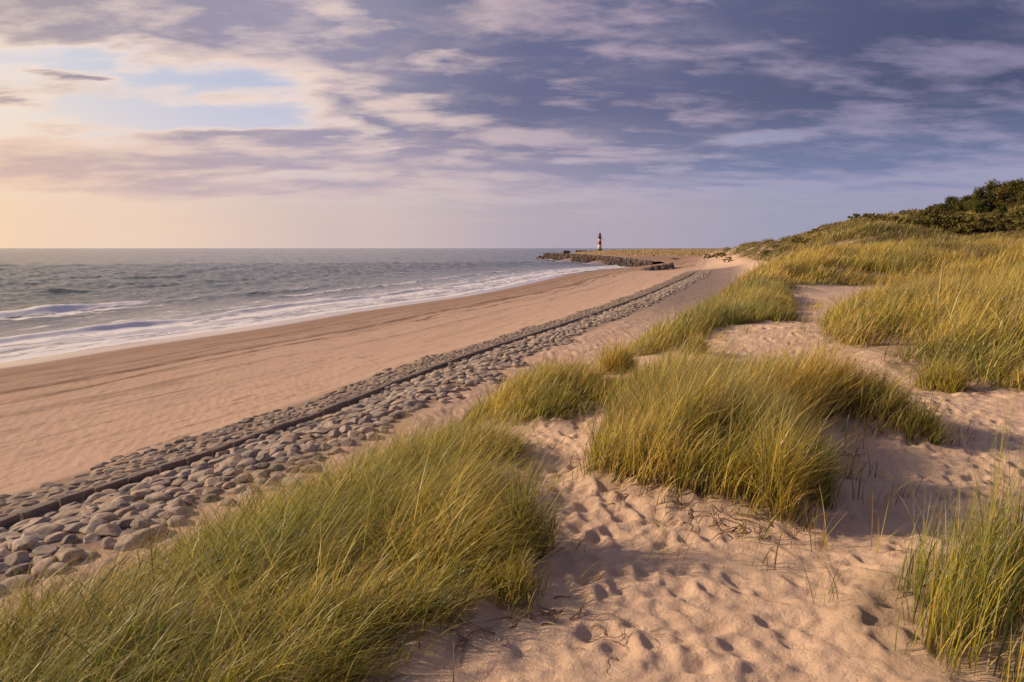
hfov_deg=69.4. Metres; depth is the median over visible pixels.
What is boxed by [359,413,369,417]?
cobble stone
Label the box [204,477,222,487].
cobble stone
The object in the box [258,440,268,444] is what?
cobble stone
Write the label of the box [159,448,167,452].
flat stone
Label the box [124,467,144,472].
flat stone
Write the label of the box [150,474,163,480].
cobble stone
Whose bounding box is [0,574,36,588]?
cobble stone
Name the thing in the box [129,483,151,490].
cobble stone
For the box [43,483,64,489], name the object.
flat stone
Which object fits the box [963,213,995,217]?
scrub bush
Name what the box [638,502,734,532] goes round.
dry root
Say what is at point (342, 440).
cobble stone
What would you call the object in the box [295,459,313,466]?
cobble stone
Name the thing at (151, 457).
flat stone
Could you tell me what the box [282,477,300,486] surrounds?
cobble stone
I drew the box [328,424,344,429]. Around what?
cobble stone
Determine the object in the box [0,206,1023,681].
ground
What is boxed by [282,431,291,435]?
cobble stone
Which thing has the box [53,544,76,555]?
cobble stone
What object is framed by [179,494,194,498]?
cobble stone
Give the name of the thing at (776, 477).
grass tuft
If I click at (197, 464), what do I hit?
cobble stone
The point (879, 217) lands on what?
scrub bush
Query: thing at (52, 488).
flat stone
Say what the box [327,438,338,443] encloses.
cobble stone
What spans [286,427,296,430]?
cobble stone
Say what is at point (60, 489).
flat stone
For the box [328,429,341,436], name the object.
cobble stone
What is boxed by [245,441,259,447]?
cobble stone
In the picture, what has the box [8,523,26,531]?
cobble stone
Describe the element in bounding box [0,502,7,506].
flat stone
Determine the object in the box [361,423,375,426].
cobble stone
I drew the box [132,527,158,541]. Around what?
cobble stone
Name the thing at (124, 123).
sky
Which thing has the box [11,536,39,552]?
cobble stone
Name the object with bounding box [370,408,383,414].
cobble stone
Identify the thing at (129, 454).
flat stone
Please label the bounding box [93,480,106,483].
flat stone
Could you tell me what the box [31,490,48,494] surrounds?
flat stone
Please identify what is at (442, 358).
flat stones
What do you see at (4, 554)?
cobble stone
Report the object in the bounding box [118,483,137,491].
cobble stone
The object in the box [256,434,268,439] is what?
cobble stone
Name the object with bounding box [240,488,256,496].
cobble stone
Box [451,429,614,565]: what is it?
grass tuft
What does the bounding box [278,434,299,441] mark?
cobble stone
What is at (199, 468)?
cobble stone
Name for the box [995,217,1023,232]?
scrub bush
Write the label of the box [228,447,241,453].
cobble stone
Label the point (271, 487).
cobble stone
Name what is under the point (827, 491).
grass tuft
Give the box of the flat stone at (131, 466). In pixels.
[126,464,139,468]
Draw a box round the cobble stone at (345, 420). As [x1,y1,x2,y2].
[340,418,351,423]
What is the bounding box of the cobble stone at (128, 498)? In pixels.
[111,494,137,501]
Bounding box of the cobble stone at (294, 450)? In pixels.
[286,447,300,453]
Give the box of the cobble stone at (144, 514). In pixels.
[142,509,158,518]
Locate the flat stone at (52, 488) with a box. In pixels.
[48,486,66,490]
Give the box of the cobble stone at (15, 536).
[5,533,22,540]
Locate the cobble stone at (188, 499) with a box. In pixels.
[181,496,191,504]
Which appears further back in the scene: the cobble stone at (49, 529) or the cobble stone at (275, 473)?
the cobble stone at (275, 473)
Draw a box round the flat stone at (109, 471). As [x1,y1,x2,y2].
[105,469,117,473]
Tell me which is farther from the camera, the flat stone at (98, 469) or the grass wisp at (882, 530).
the flat stone at (98, 469)
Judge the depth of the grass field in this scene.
12.69 m
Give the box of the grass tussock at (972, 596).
[884,340,1023,681]
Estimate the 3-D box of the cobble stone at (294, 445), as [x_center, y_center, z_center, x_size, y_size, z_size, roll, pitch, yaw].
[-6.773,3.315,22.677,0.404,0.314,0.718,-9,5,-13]
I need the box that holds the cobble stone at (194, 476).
[188,472,207,481]
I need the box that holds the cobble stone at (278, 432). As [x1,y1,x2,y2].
[274,430,283,434]
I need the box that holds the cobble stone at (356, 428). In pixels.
[350,425,364,429]
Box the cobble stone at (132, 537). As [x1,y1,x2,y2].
[114,534,145,551]
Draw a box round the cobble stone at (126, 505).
[119,502,133,508]
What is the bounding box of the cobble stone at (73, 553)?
[55,547,83,564]
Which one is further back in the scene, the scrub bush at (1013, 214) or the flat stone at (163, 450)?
the scrub bush at (1013, 214)
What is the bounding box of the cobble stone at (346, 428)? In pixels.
[339,425,350,432]
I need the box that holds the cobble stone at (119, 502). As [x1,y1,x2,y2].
[98,499,128,509]
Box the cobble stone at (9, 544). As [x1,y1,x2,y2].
[7,539,15,550]
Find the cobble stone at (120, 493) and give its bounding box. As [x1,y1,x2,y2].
[113,490,127,495]
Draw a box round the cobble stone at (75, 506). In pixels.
[61,504,82,511]
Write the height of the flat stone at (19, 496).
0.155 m
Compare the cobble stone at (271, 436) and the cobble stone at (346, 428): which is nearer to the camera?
the cobble stone at (346, 428)
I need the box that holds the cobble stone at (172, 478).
[160,476,178,481]
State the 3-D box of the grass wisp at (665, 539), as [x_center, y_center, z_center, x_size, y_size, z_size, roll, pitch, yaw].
[0.912,1.019,4.097,0.345,0.390,0.371,0,7,0]
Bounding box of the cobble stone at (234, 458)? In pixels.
[219,455,241,465]
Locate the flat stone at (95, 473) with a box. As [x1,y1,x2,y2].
[89,471,103,475]
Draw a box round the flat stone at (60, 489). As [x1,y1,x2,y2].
[54,487,63,491]
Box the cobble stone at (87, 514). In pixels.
[82,512,92,518]
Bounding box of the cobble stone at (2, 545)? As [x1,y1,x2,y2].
[0,539,12,548]
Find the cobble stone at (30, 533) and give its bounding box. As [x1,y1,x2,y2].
[20,530,39,537]
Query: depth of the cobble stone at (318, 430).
24.75 m
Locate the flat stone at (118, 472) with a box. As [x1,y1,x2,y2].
[114,470,125,474]
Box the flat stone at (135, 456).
[127,454,143,458]
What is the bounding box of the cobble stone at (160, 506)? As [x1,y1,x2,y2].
[153,503,167,508]
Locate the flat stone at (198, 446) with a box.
[194,445,206,448]
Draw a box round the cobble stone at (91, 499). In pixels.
[82,492,105,503]
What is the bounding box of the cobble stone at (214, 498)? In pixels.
[199,493,220,502]
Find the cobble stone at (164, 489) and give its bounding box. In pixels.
[159,486,174,491]
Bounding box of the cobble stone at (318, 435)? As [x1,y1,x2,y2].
[313,434,322,438]
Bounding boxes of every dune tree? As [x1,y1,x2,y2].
[927,204,936,212]
[931,203,951,212]
[942,196,959,211]
[952,194,971,212]
[963,186,995,212]
[971,199,985,213]
[984,178,1006,205]
[991,179,1018,207]
[992,206,1008,214]
[1006,177,1023,206]
[1016,186,1023,205]
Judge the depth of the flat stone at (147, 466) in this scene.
22.67 m
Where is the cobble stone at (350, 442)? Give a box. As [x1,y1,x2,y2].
[343,439,356,446]
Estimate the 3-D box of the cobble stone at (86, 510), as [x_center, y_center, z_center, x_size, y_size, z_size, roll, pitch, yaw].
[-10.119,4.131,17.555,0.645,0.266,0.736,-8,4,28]
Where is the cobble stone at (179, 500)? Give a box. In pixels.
[167,497,185,506]
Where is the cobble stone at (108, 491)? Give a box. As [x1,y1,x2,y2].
[101,489,118,494]
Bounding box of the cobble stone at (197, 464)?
[191,460,209,467]
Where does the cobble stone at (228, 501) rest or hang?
on the ground at (718, 606)
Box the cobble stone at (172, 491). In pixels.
[165,487,184,494]
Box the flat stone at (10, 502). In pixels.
[6,498,25,503]
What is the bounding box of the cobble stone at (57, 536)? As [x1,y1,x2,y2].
[44,531,69,543]
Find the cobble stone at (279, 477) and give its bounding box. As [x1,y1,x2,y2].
[265,475,282,485]
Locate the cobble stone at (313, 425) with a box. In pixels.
[305,424,316,427]
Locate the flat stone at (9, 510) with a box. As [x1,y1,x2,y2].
[3,506,22,512]
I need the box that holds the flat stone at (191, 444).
[186,442,198,446]
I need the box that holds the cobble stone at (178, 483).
[171,479,188,486]
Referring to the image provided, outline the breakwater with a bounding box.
[536,253,663,266]
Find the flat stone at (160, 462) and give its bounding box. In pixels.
[153,460,167,464]
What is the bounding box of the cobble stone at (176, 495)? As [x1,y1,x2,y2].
[170,491,187,499]
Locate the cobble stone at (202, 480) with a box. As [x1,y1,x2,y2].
[198,474,214,483]
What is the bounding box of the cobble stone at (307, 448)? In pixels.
[301,444,316,452]
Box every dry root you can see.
[426,614,522,668]
[485,595,580,624]
[574,612,681,674]
[591,474,643,513]
[633,487,687,522]
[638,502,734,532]
[706,501,772,541]
[773,521,831,541]
[832,444,863,463]
[840,418,899,439]
[956,389,989,395]
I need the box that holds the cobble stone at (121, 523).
[116,514,143,527]
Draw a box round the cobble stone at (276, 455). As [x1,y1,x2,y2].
[270,451,285,459]
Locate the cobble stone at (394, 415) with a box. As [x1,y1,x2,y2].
[388,412,400,418]
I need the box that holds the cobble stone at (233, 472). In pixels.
[224,469,243,475]
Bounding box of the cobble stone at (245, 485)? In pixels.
[235,484,249,488]
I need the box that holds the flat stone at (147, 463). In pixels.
[139,461,154,466]
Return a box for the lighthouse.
[597,233,601,250]
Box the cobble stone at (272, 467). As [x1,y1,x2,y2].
[267,463,283,470]
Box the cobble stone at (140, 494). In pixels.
[131,488,153,499]
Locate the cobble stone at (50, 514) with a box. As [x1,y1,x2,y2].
[43,512,58,516]
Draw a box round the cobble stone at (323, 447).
[319,443,331,450]
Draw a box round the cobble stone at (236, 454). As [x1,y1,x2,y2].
[228,453,241,457]
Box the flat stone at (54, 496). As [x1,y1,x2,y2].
[47,492,66,498]
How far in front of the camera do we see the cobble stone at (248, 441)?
24.96 m
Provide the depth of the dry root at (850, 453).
6.13 m
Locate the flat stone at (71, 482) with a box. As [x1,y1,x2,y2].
[67,479,81,485]
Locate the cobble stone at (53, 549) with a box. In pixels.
[32,545,59,555]
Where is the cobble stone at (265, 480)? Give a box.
[253,478,267,483]
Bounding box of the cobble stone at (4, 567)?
[0,562,11,573]
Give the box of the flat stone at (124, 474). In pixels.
[113,472,132,476]
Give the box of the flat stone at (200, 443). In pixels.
[195,442,207,445]
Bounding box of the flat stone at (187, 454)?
[183,452,194,456]
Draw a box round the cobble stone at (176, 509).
[168,506,193,516]
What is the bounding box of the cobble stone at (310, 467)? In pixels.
[300,464,319,471]
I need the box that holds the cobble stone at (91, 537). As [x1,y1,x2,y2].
[82,533,101,543]
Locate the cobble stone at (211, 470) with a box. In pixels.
[204,468,214,474]
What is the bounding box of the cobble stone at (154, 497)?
[144,492,171,502]
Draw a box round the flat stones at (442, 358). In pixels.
[363,272,692,381]
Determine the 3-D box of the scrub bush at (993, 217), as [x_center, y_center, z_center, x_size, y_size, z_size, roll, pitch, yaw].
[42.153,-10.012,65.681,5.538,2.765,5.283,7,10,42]
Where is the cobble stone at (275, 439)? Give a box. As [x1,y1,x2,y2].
[268,436,281,442]
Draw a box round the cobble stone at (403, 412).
[394,410,406,415]
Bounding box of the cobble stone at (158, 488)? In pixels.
[149,485,166,492]
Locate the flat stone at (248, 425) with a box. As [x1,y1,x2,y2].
[244,423,253,427]
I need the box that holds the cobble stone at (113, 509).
[90,507,120,517]
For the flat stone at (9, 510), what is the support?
on the ground at (718, 606)
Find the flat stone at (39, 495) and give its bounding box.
[26,493,46,499]
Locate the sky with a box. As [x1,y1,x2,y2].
[0,0,1023,247]
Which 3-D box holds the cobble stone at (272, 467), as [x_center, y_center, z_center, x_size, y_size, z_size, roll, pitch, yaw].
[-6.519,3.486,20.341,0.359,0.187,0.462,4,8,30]
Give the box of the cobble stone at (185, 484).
[180,481,197,487]
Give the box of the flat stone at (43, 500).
[40,498,53,502]
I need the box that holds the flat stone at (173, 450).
[166,448,179,453]
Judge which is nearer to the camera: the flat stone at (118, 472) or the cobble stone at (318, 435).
the flat stone at (118, 472)
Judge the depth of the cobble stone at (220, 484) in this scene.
18.88 m
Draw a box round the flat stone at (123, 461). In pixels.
[113,459,133,464]
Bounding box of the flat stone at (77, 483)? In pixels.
[71,480,87,485]
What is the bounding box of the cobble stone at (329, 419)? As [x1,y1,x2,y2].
[323,417,336,422]
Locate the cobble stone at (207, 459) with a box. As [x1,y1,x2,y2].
[198,458,212,464]
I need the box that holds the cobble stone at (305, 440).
[296,437,315,443]
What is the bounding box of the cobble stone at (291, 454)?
[284,452,302,456]
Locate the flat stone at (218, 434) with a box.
[213,432,226,436]
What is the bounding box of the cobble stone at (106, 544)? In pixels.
[101,537,116,548]
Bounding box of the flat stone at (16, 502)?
[9,499,27,506]
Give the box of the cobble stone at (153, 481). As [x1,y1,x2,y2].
[148,479,163,484]
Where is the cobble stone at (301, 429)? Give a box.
[292,427,312,432]
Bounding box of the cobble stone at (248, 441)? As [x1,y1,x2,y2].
[243,439,262,443]
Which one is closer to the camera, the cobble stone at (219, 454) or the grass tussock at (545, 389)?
the grass tussock at (545, 389)
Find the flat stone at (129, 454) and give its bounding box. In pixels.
[124,452,138,457]
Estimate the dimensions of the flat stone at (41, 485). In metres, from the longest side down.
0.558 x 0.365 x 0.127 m
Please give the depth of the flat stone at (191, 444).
25.56 m
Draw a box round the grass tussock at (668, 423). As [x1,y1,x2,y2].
[530,315,984,569]
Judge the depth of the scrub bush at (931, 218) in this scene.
62.24 m
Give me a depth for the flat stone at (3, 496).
20.67 m
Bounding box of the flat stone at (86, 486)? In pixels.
[77,484,92,488]
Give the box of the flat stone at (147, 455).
[143,453,155,457]
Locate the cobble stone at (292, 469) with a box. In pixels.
[284,466,300,472]
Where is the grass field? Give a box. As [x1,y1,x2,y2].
[778,251,1023,393]
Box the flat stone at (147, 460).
[141,459,153,463]
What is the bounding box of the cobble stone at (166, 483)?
[151,480,170,486]
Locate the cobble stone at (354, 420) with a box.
[349,417,360,424]
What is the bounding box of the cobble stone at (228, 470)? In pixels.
[223,468,236,475]
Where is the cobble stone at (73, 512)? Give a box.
[53,507,85,516]
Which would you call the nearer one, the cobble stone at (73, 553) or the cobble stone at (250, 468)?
the cobble stone at (73, 553)
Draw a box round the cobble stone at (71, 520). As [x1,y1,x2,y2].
[59,515,86,524]
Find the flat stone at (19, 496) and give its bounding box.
[6,495,31,501]
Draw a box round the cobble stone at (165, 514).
[157,511,173,519]
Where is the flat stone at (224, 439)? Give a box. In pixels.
[218,437,232,442]
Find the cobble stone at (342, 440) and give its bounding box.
[338,437,350,442]
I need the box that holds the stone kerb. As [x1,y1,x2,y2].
[0,272,694,527]
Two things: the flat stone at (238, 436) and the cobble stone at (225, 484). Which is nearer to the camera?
the cobble stone at (225, 484)
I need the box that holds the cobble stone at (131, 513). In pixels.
[122,510,138,517]
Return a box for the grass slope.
[703,231,1023,301]
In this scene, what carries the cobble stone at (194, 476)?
on the ground at (718, 606)
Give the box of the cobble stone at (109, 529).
[94,523,122,536]
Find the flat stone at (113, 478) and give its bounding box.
[107,476,124,481]
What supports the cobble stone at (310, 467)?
on the ground at (718, 606)
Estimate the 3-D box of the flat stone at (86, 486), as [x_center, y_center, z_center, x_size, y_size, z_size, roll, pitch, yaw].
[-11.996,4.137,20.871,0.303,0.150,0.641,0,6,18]
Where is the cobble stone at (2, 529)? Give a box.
[0,527,7,532]
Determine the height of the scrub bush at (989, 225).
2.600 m
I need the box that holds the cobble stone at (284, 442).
[272,440,292,445]
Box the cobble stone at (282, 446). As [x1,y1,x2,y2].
[269,444,286,450]
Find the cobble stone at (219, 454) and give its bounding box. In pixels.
[215,450,229,457]
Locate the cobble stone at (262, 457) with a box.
[255,453,268,462]
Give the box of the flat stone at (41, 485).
[34,482,53,487]
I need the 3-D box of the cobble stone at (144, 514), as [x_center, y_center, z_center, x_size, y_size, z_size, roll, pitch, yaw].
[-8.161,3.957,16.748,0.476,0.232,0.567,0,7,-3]
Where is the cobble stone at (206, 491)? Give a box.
[202,487,221,495]
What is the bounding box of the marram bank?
[0,397,611,681]
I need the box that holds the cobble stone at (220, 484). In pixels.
[212,481,226,487]
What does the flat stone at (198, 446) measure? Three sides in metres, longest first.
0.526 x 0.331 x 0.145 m
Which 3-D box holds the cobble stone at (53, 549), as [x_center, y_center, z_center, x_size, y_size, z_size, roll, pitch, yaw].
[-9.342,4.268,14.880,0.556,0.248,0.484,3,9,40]
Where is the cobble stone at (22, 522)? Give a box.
[8,517,35,530]
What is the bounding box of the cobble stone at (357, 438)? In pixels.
[352,434,365,440]
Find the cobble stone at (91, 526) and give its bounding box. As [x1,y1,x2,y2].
[79,519,108,533]
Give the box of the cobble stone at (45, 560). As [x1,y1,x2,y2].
[31,556,56,577]
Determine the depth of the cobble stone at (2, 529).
17.02 m
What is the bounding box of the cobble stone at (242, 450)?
[234,448,247,453]
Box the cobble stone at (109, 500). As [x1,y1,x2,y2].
[99,495,121,505]
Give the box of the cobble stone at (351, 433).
[347,430,360,437]
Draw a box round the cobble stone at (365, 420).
[358,417,371,424]
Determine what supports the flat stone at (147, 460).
on the ground at (718, 606)
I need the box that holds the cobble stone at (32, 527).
[23,524,45,532]
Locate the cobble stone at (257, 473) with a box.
[251,469,270,477]
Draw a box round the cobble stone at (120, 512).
[114,506,133,517]
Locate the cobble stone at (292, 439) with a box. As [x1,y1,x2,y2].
[280,437,296,442]
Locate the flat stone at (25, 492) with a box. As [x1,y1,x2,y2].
[15,491,30,495]
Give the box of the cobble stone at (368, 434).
[366,431,376,440]
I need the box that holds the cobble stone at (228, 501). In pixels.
[218,498,237,505]
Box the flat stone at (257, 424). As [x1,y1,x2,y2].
[252,422,262,426]
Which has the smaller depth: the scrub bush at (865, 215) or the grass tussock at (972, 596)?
the grass tussock at (972, 596)
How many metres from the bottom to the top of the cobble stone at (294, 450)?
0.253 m
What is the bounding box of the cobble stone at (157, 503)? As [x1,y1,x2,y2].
[148,501,165,507]
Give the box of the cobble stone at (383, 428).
[379,426,388,432]
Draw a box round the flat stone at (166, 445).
[161,443,172,447]
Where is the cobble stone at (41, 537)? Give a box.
[33,534,47,540]
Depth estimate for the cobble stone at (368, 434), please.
23.69 m
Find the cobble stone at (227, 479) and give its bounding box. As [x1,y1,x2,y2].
[222,476,235,481]
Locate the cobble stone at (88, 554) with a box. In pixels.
[80,551,97,559]
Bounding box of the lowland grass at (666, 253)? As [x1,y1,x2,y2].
[573,248,717,256]
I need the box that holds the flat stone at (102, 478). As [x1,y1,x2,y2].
[94,476,112,480]
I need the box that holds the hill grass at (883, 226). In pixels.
[789,201,1023,255]
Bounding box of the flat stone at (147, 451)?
[143,449,157,453]
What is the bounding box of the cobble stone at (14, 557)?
[2,551,29,565]
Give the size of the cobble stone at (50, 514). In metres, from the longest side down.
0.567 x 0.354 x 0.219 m
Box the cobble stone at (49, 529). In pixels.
[34,523,64,534]
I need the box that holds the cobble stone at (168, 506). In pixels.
[163,504,179,510]
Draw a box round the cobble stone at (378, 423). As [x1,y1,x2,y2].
[373,421,390,426]
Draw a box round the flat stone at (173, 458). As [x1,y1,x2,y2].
[168,456,182,461]
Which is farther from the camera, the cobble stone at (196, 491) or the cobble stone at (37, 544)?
the cobble stone at (196, 491)
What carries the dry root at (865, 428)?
on the ground at (718, 606)
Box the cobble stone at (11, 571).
[5,563,33,575]
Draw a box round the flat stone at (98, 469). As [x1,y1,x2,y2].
[91,467,110,472]
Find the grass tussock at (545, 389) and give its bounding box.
[444,349,624,434]
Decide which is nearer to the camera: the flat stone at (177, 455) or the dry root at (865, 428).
the dry root at (865, 428)
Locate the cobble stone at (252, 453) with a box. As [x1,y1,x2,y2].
[241,449,260,458]
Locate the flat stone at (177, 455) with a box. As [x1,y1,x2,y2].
[167,453,183,459]
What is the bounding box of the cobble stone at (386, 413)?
[372,411,392,416]
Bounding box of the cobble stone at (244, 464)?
[235,459,255,469]
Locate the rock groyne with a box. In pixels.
[641,262,674,269]
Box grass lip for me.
[593,268,830,367]
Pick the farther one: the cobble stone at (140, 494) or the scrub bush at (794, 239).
the scrub bush at (794, 239)
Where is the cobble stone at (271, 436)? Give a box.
[266,435,281,438]
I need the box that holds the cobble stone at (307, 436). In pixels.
[300,434,313,438]
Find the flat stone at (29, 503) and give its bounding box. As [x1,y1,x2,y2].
[21,499,39,506]
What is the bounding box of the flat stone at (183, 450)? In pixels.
[177,449,191,453]
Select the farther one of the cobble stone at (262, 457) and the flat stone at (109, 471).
the flat stone at (109, 471)
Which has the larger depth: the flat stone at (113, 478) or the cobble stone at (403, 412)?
the cobble stone at (403, 412)
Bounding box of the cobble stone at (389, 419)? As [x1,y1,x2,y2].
[380,417,394,422]
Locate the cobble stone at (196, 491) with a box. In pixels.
[190,488,204,495]
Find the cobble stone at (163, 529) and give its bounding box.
[150,524,169,538]
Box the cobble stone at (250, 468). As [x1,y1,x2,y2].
[244,465,256,470]
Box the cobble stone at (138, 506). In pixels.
[131,502,148,510]
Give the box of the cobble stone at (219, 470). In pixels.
[214,465,229,475]
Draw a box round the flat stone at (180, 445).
[176,443,187,447]
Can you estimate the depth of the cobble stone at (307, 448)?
22.19 m
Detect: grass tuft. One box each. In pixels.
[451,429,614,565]
[474,532,558,615]
[567,396,624,478]
[589,331,648,376]
[680,329,714,354]
[702,349,876,532]
[787,410,867,512]
[886,374,963,446]
[909,344,977,393]
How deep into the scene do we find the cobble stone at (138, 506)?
17.42 m
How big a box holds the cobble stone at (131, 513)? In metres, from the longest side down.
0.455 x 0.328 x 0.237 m
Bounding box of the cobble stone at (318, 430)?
[312,427,331,433]
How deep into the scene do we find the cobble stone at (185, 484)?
19.32 m
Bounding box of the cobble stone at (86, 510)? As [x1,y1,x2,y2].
[76,508,97,515]
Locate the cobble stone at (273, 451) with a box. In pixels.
[269,448,281,455]
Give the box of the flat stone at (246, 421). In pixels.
[241,419,253,422]
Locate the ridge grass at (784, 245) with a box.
[717,207,924,261]
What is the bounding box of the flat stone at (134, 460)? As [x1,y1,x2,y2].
[128,459,141,462]
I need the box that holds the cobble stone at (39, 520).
[17,517,50,532]
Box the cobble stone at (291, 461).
[285,455,306,464]
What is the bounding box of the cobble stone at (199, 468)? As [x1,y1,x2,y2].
[190,465,207,473]
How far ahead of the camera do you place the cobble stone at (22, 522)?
17.46 m
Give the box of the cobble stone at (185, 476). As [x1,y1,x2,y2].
[176,474,188,479]
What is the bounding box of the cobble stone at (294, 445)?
[284,443,297,451]
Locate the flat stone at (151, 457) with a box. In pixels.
[142,455,158,460]
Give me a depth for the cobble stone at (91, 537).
15.43 m
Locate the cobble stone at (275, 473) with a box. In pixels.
[268,471,284,476]
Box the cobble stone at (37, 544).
[29,541,46,550]
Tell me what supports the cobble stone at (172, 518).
on the ground at (718, 606)
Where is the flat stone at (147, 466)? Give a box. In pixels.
[141,464,155,468]
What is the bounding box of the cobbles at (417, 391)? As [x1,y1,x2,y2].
[295,271,710,428]
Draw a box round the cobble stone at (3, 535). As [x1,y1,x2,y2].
[0,531,18,543]
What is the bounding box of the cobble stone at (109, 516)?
[89,512,115,521]
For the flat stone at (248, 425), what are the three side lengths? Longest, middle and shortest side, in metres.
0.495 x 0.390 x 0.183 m
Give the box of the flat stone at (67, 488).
[63,486,77,490]
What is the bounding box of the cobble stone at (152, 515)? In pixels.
[145,508,164,518]
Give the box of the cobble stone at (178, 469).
[174,466,192,473]
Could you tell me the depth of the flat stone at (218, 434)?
26.99 m
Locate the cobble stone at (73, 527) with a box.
[63,521,89,532]
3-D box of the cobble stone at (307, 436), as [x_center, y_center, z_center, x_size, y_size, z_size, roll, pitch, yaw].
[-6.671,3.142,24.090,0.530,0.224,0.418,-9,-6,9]
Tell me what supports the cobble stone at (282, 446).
on the ground at (718, 606)
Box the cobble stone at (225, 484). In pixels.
[222,481,236,488]
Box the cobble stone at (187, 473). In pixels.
[175,471,190,476]
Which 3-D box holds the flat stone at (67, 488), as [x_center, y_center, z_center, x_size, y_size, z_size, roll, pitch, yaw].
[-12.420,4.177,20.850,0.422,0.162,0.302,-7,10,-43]
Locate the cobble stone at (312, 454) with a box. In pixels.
[305,452,321,457]
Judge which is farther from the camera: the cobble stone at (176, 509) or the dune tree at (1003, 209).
the dune tree at (1003, 209)
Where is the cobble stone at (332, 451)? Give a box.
[323,447,343,454]
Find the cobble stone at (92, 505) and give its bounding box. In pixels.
[86,503,96,507]
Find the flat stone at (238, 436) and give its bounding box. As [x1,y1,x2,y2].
[234,434,243,438]
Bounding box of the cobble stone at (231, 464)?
[227,460,240,467]
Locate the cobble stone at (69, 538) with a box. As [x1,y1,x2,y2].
[61,534,79,544]
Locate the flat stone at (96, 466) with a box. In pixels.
[90,464,105,470]
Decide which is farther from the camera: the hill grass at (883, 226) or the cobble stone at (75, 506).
the hill grass at (883, 226)
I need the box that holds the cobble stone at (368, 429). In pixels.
[357,426,375,433]
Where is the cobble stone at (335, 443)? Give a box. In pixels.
[330,442,340,446]
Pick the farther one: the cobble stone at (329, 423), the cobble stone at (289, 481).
the cobble stone at (329, 423)
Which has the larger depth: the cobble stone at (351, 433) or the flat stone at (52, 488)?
the cobble stone at (351, 433)
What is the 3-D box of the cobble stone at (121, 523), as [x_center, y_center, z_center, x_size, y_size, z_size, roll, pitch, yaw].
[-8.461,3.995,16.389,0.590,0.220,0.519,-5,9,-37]
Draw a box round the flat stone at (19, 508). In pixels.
[10,507,28,512]
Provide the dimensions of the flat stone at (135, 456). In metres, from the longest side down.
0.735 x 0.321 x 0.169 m
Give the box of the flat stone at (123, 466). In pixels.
[116,464,133,468]
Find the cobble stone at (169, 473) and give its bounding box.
[160,470,176,476]
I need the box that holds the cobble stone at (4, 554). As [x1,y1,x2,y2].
[0,550,12,562]
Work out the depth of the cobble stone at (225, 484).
18.77 m
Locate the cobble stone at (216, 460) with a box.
[208,457,224,464]
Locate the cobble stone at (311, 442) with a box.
[306,440,322,443]
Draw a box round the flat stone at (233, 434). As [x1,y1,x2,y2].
[228,432,243,436]
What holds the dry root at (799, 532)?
on the ground at (718, 606)
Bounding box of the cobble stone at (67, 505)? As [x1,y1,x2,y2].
[59,502,78,512]
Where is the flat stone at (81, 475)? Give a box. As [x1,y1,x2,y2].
[70,473,89,478]
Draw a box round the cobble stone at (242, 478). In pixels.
[229,474,253,483]
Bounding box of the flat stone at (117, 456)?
[110,455,123,459]
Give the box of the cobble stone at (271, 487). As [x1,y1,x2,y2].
[263,485,279,491]
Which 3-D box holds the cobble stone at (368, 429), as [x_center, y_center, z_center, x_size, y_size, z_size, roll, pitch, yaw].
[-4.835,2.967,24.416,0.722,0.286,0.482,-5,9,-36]
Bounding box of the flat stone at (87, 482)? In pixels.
[80,480,96,485]
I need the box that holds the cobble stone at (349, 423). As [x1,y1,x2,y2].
[341,421,354,425]
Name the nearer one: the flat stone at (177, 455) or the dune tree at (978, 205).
the flat stone at (177, 455)
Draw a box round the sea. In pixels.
[0,248,719,362]
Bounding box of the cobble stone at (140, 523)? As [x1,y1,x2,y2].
[130,517,153,529]
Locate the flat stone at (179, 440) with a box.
[173,439,185,443]
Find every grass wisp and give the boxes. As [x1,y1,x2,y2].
[647,503,710,561]
[785,528,865,605]
[788,486,846,551]
[871,491,917,556]
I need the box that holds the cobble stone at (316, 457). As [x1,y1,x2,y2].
[310,455,328,460]
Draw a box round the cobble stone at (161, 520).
[152,518,166,525]
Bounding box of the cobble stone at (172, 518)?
[166,515,185,526]
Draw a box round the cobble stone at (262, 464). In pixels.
[254,462,269,468]
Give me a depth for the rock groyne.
274.93 m
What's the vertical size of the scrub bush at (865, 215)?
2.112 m
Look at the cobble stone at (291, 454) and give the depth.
21.63 m
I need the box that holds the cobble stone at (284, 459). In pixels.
[274,457,289,462]
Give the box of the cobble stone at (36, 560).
[33,555,51,564]
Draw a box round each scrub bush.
[715,252,726,257]
[760,250,769,255]
[791,236,800,242]
[847,213,875,219]
[868,215,890,220]
[885,216,898,221]
[896,207,953,232]
[899,210,910,214]
[908,211,977,234]
[913,213,975,233]
[937,218,993,236]
[956,216,1013,236]
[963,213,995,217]
[964,212,1008,232]
[988,216,1023,232]
[993,215,1022,232]
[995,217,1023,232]
[1007,208,1023,219]
[1013,210,1023,217]
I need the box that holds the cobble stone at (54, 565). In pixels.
[46,562,68,574]
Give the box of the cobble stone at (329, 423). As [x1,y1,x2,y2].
[323,420,339,427]
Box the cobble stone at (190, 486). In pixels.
[183,482,202,490]
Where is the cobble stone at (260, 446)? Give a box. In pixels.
[253,444,266,448]
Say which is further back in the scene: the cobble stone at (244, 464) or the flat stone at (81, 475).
the flat stone at (81, 475)
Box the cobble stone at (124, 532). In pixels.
[120,529,136,535]
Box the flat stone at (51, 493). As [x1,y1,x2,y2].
[44,491,61,496]
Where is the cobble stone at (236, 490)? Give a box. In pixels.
[225,487,245,494]
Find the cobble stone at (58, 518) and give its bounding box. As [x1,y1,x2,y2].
[48,515,71,522]
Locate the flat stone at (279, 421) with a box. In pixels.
[274,419,286,423]
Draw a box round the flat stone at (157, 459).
[153,457,164,461]
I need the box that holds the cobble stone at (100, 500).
[92,496,111,503]
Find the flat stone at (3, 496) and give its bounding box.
[0,494,11,498]
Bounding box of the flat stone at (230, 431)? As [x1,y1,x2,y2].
[225,429,235,433]

